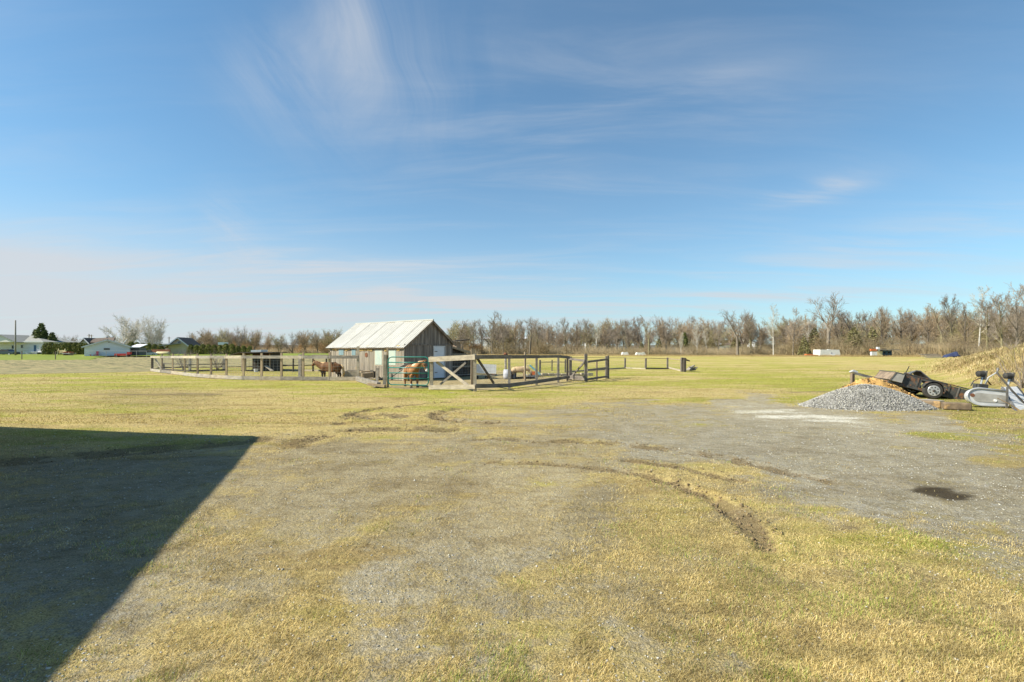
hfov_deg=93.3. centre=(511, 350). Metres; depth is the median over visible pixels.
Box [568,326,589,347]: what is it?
bare tree
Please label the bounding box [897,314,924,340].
bare tree
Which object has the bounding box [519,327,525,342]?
bare tree
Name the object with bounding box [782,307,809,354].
bare tree
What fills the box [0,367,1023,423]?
grass tufts
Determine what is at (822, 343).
undergrowth
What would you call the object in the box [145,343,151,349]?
cedar shrub
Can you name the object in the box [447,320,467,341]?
bare tree
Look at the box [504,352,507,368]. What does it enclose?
rusty pole
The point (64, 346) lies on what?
cedar shrub
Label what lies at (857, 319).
bare tree
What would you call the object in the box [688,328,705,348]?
bare tree
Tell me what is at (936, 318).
bare tree
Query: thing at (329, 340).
bare tree
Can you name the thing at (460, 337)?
bare tree
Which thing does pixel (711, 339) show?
bare tree
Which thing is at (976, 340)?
bare tree
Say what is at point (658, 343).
evergreen tree
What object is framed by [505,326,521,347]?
bare tree
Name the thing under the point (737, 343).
bare tree
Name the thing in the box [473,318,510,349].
bare tree
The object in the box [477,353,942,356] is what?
dry weeds
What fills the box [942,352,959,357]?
blue tarp
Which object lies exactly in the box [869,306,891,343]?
bare tree
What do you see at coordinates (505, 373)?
barrel
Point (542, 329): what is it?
bare tree
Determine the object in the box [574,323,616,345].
bare tree
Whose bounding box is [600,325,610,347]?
bare tree
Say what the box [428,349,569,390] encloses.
corner fence
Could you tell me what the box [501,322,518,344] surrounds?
bare tree
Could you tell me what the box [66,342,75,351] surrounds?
cedar shrub
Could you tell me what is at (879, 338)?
bare tree
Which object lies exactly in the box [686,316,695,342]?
bare tree
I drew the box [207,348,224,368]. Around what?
bare shrub
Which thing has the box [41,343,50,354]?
cedar shrub
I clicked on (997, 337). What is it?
bare tree
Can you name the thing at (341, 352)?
window
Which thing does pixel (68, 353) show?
garden table
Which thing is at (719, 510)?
earth clods
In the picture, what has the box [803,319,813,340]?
bare tree
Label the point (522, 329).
bare tree
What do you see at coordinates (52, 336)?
evergreen tree
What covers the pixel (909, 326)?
bare tree
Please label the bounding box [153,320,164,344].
bare tree
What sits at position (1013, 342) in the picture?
bare shrub
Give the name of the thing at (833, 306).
bare tree
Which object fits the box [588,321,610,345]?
bare tree
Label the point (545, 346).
undergrowth
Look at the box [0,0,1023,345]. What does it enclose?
sky
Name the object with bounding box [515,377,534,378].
dark log
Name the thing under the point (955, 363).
tall grass
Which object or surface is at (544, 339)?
bare tree
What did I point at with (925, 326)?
bare tree
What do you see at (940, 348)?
weed stems
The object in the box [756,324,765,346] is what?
bare tree
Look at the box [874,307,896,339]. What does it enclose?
bare tree
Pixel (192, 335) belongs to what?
bare tree
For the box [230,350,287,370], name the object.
hen shed
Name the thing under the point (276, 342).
bare tree
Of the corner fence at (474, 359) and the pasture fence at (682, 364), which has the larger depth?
the pasture fence at (682, 364)
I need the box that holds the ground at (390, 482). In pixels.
[0,348,1023,681]
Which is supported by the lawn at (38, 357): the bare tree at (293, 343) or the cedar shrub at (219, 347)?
the cedar shrub at (219, 347)
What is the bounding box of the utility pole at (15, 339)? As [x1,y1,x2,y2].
[14,320,15,354]
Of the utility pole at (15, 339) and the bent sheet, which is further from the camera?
the utility pole at (15, 339)
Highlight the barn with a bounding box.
[326,319,470,380]
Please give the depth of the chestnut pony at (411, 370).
20.59 m
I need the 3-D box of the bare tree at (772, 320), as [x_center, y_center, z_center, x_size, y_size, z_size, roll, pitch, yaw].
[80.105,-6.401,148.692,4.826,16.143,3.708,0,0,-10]
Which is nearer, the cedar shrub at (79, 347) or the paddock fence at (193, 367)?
the paddock fence at (193, 367)
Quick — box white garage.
[81,339,131,356]
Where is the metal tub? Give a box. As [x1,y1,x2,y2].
[964,387,1009,407]
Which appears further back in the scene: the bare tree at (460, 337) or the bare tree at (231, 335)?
the bare tree at (231, 335)
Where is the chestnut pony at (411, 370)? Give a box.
[403,360,427,387]
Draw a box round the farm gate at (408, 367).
[387,356,428,385]
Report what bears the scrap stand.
on the ground at (390, 482)
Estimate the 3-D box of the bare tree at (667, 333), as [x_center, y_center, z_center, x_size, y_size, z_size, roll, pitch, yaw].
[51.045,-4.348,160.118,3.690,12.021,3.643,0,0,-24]
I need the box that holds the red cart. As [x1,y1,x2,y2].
[114,352,131,356]
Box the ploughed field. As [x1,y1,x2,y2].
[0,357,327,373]
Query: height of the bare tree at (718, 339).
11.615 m
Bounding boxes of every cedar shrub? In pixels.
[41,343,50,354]
[45,342,54,354]
[51,343,60,354]
[56,343,62,354]
[60,342,70,354]
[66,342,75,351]
[71,342,79,354]
[75,342,83,354]
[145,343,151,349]
[187,344,193,353]
[192,345,199,353]
[198,344,205,353]
[204,344,211,353]
[210,344,217,353]
[216,345,223,353]
[221,343,228,353]
[228,344,234,353]
[234,346,240,352]
[240,345,246,351]
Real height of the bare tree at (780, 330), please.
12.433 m
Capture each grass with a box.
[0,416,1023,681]
[910,343,1023,387]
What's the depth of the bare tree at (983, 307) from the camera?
111.48 m
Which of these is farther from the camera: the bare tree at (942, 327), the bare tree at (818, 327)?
the bare tree at (818, 327)
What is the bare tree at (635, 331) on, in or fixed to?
on the ground at (390, 482)
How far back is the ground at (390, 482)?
4.72 m
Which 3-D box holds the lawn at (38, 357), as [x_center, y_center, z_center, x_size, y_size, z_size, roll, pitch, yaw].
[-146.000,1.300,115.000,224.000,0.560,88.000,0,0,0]
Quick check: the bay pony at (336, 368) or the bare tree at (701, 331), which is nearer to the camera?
the bay pony at (336, 368)
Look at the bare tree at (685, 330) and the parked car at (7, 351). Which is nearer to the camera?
the parked car at (7, 351)
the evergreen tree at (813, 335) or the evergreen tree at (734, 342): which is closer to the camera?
the evergreen tree at (813, 335)
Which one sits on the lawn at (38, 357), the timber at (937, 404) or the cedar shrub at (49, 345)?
the cedar shrub at (49, 345)
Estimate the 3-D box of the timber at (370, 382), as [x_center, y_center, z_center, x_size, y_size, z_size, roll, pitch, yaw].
[-6.872,1.470,22.465,0.690,0.220,5.441,0,0,-30]
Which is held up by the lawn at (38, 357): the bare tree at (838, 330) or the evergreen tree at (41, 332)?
the evergreen tree at (41, 332)
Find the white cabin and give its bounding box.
[813,349,839,355]
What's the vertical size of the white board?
0.838 m
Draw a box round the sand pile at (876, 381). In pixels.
[839,377,920,398]
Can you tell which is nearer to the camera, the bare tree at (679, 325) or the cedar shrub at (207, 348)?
the cedar shrub at (207, 348)
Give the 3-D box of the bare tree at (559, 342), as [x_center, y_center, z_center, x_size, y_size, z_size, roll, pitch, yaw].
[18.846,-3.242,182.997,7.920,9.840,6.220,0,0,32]
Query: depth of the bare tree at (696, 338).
160.09 m
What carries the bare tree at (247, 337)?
on the ground at (390, 482)
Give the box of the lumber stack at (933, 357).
[924,355,943,357]
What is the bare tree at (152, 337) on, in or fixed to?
on the lawn at (38, 357)
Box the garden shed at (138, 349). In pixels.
[130,344,147,354]
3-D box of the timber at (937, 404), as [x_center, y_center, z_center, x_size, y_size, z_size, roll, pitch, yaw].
[11.632,1.500,13.438,0.410,0.190,0.260,0,0,37]
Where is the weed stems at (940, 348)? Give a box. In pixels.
[767,342,1014,356]
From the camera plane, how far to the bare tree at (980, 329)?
115.00 m
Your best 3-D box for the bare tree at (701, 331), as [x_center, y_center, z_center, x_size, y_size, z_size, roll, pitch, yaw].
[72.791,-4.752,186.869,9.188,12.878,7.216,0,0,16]
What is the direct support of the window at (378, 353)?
in the barn
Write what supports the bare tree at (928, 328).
on the ground at (390, 482)
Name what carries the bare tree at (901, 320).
on the ground at (390, 482)
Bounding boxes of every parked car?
[0,349,19,354]
[141,350,156,356]
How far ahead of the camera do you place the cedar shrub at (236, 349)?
117.67 m
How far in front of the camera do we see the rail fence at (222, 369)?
37.26 m
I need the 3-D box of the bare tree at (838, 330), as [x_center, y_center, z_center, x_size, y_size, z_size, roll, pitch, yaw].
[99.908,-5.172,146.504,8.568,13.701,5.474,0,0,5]
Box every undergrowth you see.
[200,338,483,352]
[466,338,791,354]
[748,331,1023,355]
[934,327,1023,347]
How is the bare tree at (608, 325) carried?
on the ground at (390, 482)
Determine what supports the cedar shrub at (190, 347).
on the lawn at (38, 357)
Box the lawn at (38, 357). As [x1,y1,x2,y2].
[0,353,327,359]
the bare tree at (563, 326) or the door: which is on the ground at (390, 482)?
the bare tree at (563, 326)
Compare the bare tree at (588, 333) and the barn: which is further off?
the bare tree at (588, 333)
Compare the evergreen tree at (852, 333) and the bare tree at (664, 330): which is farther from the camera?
the bare tree at (664, 330)
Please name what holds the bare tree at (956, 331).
on the ground at (390, 482)
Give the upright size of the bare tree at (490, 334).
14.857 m
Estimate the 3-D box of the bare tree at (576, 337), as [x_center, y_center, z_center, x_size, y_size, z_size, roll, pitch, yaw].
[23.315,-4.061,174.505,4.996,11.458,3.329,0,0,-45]
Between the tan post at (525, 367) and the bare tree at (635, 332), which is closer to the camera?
the tan post at (525, 367)
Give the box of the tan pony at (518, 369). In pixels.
[510,366,531,378]
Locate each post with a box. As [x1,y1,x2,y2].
[298,354,301,376]
[376,347,388,387]
[524,352,525,380]
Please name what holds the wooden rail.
on the ground at (390, 482)
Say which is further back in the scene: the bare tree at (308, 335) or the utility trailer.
the bare tree at (308, 335)
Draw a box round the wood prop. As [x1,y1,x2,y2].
[850,373,854,383]
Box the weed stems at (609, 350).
[464,344,790,354]
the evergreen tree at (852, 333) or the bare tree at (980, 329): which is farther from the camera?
the evergreen tree at (852, 333)
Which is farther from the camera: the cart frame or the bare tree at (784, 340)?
the bare tree at (784, 340)
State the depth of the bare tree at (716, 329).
197.73 m
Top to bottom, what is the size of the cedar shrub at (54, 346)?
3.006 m
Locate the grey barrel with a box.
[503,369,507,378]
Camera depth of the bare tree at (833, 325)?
163.82 m
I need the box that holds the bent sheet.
[907,370,930,382]
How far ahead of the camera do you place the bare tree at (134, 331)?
149.04 m
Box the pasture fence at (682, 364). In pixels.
[539,357,689,372]
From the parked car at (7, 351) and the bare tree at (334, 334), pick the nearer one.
the parked car at (7, 351)
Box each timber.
[356,376,386,387]
[921,400,940,407]
[941,402,971,410]
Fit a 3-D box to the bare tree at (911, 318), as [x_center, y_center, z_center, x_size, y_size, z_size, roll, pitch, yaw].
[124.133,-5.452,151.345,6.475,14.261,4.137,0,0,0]
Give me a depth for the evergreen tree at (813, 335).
145.46 m
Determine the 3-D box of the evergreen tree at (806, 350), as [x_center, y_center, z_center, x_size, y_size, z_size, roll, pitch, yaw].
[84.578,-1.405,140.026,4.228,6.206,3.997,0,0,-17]
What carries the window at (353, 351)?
in the barn
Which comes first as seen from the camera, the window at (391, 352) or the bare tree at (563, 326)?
the window at (391, 352)
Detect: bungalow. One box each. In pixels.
[0,334,78,353]
[160,337,227,353]
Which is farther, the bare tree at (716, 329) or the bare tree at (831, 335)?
the bare tree at (716, 329)
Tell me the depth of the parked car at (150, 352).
111.70 m
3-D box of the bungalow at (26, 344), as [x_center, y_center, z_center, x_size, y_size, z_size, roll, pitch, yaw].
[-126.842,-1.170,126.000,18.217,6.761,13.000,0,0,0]
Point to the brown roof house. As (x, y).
(90, 340)
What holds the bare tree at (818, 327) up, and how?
on the ground at (390, 482)
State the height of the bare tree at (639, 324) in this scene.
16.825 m
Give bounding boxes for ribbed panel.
[1001,386,1023,410]
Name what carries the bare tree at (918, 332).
on the ground at (390, 482)
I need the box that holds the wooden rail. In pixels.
[538,372,592,375]
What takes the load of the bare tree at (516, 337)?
on the ground at (390, 482)
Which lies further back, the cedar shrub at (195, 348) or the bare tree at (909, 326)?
the bare tree at (909, 326)
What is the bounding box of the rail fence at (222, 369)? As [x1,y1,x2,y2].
[163,358,224,371]
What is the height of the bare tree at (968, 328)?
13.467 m
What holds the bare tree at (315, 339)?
on the ground at (390, 482)
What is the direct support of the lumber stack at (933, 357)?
on the ground at (390, 482)
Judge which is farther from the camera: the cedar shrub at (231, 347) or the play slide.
the cedar shrub at (231, 347)
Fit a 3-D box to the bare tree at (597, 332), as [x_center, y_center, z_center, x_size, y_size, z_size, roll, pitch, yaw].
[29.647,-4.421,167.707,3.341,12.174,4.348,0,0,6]
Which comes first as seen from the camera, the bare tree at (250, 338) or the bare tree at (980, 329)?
the bare tree at (980, 329)
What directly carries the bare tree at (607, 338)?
on the ground at (390, 482)
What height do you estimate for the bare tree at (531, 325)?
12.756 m
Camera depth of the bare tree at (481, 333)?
170.06 m
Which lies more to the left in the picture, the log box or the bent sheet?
the log box
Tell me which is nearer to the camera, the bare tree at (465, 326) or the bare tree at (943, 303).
the bare tree at (943, 303)
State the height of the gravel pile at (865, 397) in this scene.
0.674 m
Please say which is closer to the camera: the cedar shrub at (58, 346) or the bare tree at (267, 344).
the cedar shrub at (58, 346)
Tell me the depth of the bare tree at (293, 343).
159.51 m
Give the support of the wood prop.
on the ground at (390, 482)
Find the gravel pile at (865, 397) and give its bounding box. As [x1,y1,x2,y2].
[780,384,958,412]
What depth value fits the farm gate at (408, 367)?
20.06 m
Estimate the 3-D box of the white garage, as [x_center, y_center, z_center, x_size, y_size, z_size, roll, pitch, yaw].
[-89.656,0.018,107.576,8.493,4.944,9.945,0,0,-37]
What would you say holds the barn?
on the ground at (390, 482)
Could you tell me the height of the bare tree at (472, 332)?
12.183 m
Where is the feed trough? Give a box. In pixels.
[344,370,363,376]
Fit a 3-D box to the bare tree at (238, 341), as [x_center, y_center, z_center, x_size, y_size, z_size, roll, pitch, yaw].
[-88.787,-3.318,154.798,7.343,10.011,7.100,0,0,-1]
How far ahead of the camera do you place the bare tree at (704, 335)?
164.13 m
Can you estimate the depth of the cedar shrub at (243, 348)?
117.55 m
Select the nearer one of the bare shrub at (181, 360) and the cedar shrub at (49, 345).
the bare shrub at (181, 360)
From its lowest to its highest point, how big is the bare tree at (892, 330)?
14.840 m
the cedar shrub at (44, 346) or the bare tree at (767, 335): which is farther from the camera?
the bare tree at (767, 335)
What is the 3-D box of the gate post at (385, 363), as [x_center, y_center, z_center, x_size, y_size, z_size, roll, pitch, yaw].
[-5.638,0.783,20.828,0.714,1.817,0.282,0,0,26]
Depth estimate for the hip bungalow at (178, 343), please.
128.05 m
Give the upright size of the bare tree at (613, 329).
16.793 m
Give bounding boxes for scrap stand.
[870,347,899,356]
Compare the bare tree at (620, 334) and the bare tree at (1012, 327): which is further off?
the bare tree at (620, 334)
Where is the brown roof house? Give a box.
[79,336,126,344]
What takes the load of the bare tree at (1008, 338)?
on the ground at (390, 482)
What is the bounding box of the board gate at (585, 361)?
[569,354,608,381]
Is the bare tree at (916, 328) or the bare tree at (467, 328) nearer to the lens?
the bare tree at (916, 328)
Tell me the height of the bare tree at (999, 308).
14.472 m
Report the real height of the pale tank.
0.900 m
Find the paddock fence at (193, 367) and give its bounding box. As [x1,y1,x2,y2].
[150,346,359,380]
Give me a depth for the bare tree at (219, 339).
159.41 m
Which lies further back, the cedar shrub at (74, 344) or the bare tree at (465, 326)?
the bare tree at (465, 326)
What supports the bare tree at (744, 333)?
on the ground at (390, 482)
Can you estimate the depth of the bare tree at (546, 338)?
175.04 m
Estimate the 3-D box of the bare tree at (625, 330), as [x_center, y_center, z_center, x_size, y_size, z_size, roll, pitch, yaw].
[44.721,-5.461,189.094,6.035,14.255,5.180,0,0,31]
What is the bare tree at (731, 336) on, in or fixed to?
on the ground at (390, 482)
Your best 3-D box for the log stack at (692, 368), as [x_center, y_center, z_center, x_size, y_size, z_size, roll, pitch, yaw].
[13.442,1.329,36.202,0.440,0.468,0.746,0,0,-41]
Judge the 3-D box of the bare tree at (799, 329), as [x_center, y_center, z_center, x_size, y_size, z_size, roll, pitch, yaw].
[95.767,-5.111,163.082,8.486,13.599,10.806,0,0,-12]
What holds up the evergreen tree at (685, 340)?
on the ground at (390, 482)
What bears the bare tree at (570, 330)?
on the ground at (390, 482)
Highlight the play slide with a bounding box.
[526,365,540,376]
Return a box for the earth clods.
[0,402,835,551]
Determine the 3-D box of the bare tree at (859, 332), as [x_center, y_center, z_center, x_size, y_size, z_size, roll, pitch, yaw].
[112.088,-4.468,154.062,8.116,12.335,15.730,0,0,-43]
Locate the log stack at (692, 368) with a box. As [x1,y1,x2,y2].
[686,365,697,370]
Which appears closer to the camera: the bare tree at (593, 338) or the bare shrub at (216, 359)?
the bare shrub at (216, 359)
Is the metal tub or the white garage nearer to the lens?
the metal tub
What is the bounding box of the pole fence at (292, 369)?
[264,355,326,371]
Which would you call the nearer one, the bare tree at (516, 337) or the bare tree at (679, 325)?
the bare tree at (516, 337)
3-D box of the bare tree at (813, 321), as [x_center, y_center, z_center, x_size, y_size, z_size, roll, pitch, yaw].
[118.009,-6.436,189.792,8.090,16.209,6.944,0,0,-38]
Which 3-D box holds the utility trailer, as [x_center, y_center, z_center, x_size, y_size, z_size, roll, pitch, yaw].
[13.497,1.125,16.678,3.312,1.164,1.670,0,0,18]
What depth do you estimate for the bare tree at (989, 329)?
138.62 m
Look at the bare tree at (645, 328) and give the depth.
158.44 m
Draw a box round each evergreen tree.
[33,323,48,338]
[47,332,58,340]
[655,339,662,347]
[679,332,689,348]
[729,337,741,349]
[797,335,811,355]
[808,328,820,348]
[842,327,867,347]
[867,327,878,345]
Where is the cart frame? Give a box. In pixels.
[970,368,1023,403]
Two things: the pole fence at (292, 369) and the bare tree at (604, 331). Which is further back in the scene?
the bare tree at (604, 331)
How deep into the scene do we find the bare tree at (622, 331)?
208.48 m
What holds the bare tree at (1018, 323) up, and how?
on the ground at (390, 482)
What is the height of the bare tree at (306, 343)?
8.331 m
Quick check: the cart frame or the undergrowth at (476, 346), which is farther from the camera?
the undergrowth at (476, 346)
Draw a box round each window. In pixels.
[338,349,344,355]
[351,349,356,355]
[375,350,382,365]
[389,350,396,365]
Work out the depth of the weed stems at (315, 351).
165.27 m
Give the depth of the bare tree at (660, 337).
204.02 m
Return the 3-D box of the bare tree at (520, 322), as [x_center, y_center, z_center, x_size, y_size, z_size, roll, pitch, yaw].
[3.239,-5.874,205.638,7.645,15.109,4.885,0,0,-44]
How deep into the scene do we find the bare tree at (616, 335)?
163.49 m
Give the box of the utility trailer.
[849,366,969,399]
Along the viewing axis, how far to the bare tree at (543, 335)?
191.58 m
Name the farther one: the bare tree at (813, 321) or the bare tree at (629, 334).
the bare tree at (813, 321)
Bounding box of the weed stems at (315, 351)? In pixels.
[215,345,483,354]
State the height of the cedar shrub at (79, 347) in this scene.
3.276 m
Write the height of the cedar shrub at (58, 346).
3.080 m
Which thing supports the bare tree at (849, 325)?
on the ground at (390, 482)
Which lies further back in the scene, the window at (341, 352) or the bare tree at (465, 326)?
the bare tree at (465, 326)
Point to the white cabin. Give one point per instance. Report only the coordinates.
(829, 352)
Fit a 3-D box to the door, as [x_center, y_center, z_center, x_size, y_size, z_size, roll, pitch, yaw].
[-4.062,0.685,26.982,0.063,1.730,0.732,0,0,36]
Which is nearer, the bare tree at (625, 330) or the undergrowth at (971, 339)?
the undergrowth at (971, 339)
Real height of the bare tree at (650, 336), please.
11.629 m
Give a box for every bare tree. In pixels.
[101,314,154,344]
[130,319,167,348]
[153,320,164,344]
[186,334,201,343]
[196,327,212,345]
[210,332,235,344]
[215,328,229,346]
[220,325,246,348]
[237,329,262,345]
[244,330,258,345]
[249,329,263,349]
[264,333,272,349]
[268,332,287,350]
[277,332,299,352]
[296,331,309,351]
[297,331,312,346]
[308,330,320,352]
[318,328,341,346]
[328,329,340,340]
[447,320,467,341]
[449,319,478,345]
[453,325,471,348]
[457,321,473,346]
[467,320,479,348]
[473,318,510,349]
[474,319,486,352]
[483,315,507,343]
[484,310,502,354]
[496,315,509,353]
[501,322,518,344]
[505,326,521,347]
[506,321,519,346]
[513,320,523,346]
[518,326,528,339]
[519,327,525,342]
[520,317,540,354]
[526,327,555,348]
[530,320,554,342]
[532,318,542,353]
[535,326,548,342]
[543,325,573,349]
[544,325,554,350]
[554,323,560,343]
[554,331,571,347]
[558,317,571,352]
[560,326,581,346]
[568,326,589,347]
[571,325,579,345]
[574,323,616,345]
[577,318,593,352]
[584,329,608,347]
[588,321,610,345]
[591,323,614,347]
[593,320,601,345]
[595,318,618,338]
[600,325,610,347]
[601,316,623,348]
[611,320,624,346]
[611,322,625,348]
[620,318,624,346]
[620,319,629,346]
[620,324,636,352]
[626,318,639,346]
[627,326,658,345]
[630,321,640,345]
[634,317,645,344]
[639,315,656,354]
[650,316,702,348]
[653,320,664,346]
[653,324,681,345]
[662,320,671,349]
[668,317,688,348]
[671,319,698,343]
[678,333,683,347]
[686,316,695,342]
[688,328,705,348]
[689,323,711,342]
[690,315,727,341]
[691,324,701,347]
[700,322,734,347]
[701,327,707,348]
[711,321,726,347]
[717,310,750,354]
[717,317,745,343]
[726,313,764,348]
[726,330,738,344]
[742,314,756,353]
[748,327,772,345]
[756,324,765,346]
[762,323,806,344]
[763,317,782,344]
[765,304,778,354]
[771,321,786,339]
[774,315,807,343]
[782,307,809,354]
[784,315,812,343]
[801,316,840,336]
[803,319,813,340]
[806,314,822,332]
[807,292,846,348]
[821,321,844,343]
[828,319,849,341]
[831,310,854,342]
[834,309,869,337]
[837,320,891,340]
[853,311,863,332]
[859,312,876,339]
[865,313,897,339]
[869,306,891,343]
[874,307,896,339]
[888,318,897,342]
[889,320,926,345]
[891,307,910,342]
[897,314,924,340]
[899,311,926,342]
[904,310,916,337]
[915,305,939,341]
[915,306,958,343]
[922,321,930,344]
[923,303,958,344]
[933,310,956,344]
[938,294,961,341]
[948,314,982,343]
[952,319,1004,346]
[954,302,982,342]
[962,312,975,344]
[968,285,992,346]
[968,299,999,349]
[972,317,1015,344]
[974,310,1015,345]
[984,290,1020,346]
[984,303,1023,341]
[988,308,1005,344]
[998,312,1023,340]
[1001,284,1023,343]
[1006,281,1023,311]
[1006,304,1023,341]
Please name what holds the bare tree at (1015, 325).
on the ground at (390, 482)
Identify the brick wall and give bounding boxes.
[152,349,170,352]
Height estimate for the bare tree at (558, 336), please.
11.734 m
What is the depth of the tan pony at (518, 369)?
26.75 m
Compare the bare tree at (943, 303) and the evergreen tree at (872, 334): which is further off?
the evergreen tree at (872, 334)
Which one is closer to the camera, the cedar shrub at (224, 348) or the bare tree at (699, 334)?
the cedar shrub at (224, 348)
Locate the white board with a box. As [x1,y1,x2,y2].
[477,364,496,378]
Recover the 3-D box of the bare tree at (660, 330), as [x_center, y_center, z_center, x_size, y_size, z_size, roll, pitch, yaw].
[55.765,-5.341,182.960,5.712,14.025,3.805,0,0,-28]
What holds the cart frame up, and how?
on the ground at (390, 482)
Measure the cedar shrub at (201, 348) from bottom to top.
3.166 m
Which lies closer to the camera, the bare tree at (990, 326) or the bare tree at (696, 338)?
the bare tree at (990, 326)
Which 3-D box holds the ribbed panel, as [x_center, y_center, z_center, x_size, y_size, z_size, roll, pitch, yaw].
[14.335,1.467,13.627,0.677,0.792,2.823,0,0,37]
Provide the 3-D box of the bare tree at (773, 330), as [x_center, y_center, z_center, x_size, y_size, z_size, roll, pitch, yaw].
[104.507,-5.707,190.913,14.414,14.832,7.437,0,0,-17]
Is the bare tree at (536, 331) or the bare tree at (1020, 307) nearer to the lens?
the bare tree at (1020, 307)
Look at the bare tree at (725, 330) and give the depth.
203.70 m
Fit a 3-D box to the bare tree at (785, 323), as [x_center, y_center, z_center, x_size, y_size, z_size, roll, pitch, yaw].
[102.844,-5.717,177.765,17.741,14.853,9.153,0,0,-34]
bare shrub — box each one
[171,349,196,369]
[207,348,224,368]
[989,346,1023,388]
[1000,338,1022,348]
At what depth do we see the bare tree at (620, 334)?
211.13 m
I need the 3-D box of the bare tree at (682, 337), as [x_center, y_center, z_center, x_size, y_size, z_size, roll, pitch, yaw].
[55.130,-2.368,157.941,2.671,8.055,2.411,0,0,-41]
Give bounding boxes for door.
[435,347,443,377]
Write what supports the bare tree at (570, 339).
on the ground at (390, 482)
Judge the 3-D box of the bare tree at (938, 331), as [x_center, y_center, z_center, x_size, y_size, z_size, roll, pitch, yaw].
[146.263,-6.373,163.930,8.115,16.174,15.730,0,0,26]
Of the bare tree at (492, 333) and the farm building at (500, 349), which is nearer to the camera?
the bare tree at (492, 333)
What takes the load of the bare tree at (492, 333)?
on the ground at (390, 482)
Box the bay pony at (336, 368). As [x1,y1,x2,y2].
[312,360,344,376]
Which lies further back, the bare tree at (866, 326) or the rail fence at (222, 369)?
the bare tree at (866, 326)
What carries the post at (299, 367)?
on the ground at (390, 482)
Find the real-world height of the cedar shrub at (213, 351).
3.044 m
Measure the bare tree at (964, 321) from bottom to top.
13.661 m
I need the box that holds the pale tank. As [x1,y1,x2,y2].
[156,352,169,354]
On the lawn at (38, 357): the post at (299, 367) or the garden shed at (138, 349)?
the garden shed at (138, 349)
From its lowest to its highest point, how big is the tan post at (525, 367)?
1.501 m
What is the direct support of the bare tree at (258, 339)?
on the ground at (390, 482)
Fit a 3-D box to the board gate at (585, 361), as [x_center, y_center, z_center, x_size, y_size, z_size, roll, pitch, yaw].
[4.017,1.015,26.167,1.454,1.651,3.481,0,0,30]
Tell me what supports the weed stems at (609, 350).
on the ground at (390, 482)
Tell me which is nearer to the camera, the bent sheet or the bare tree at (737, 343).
the bent sheet
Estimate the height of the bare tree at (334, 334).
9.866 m
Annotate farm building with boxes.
[484,337,526,352]
[721,340,743,349]
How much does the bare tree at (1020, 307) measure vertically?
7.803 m
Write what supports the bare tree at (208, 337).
on the ground at (390, 482)
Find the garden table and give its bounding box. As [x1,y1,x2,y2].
[62,352,76,354]
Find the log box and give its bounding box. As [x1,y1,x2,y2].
[360,370,375,377]
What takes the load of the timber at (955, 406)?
on the ground at (390, 482)
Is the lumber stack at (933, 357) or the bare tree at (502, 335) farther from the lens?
the bare tree at (502, 335)
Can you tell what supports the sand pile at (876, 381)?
on the ground at (390, 482)
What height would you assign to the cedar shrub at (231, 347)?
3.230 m
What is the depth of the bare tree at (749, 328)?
155.35 m

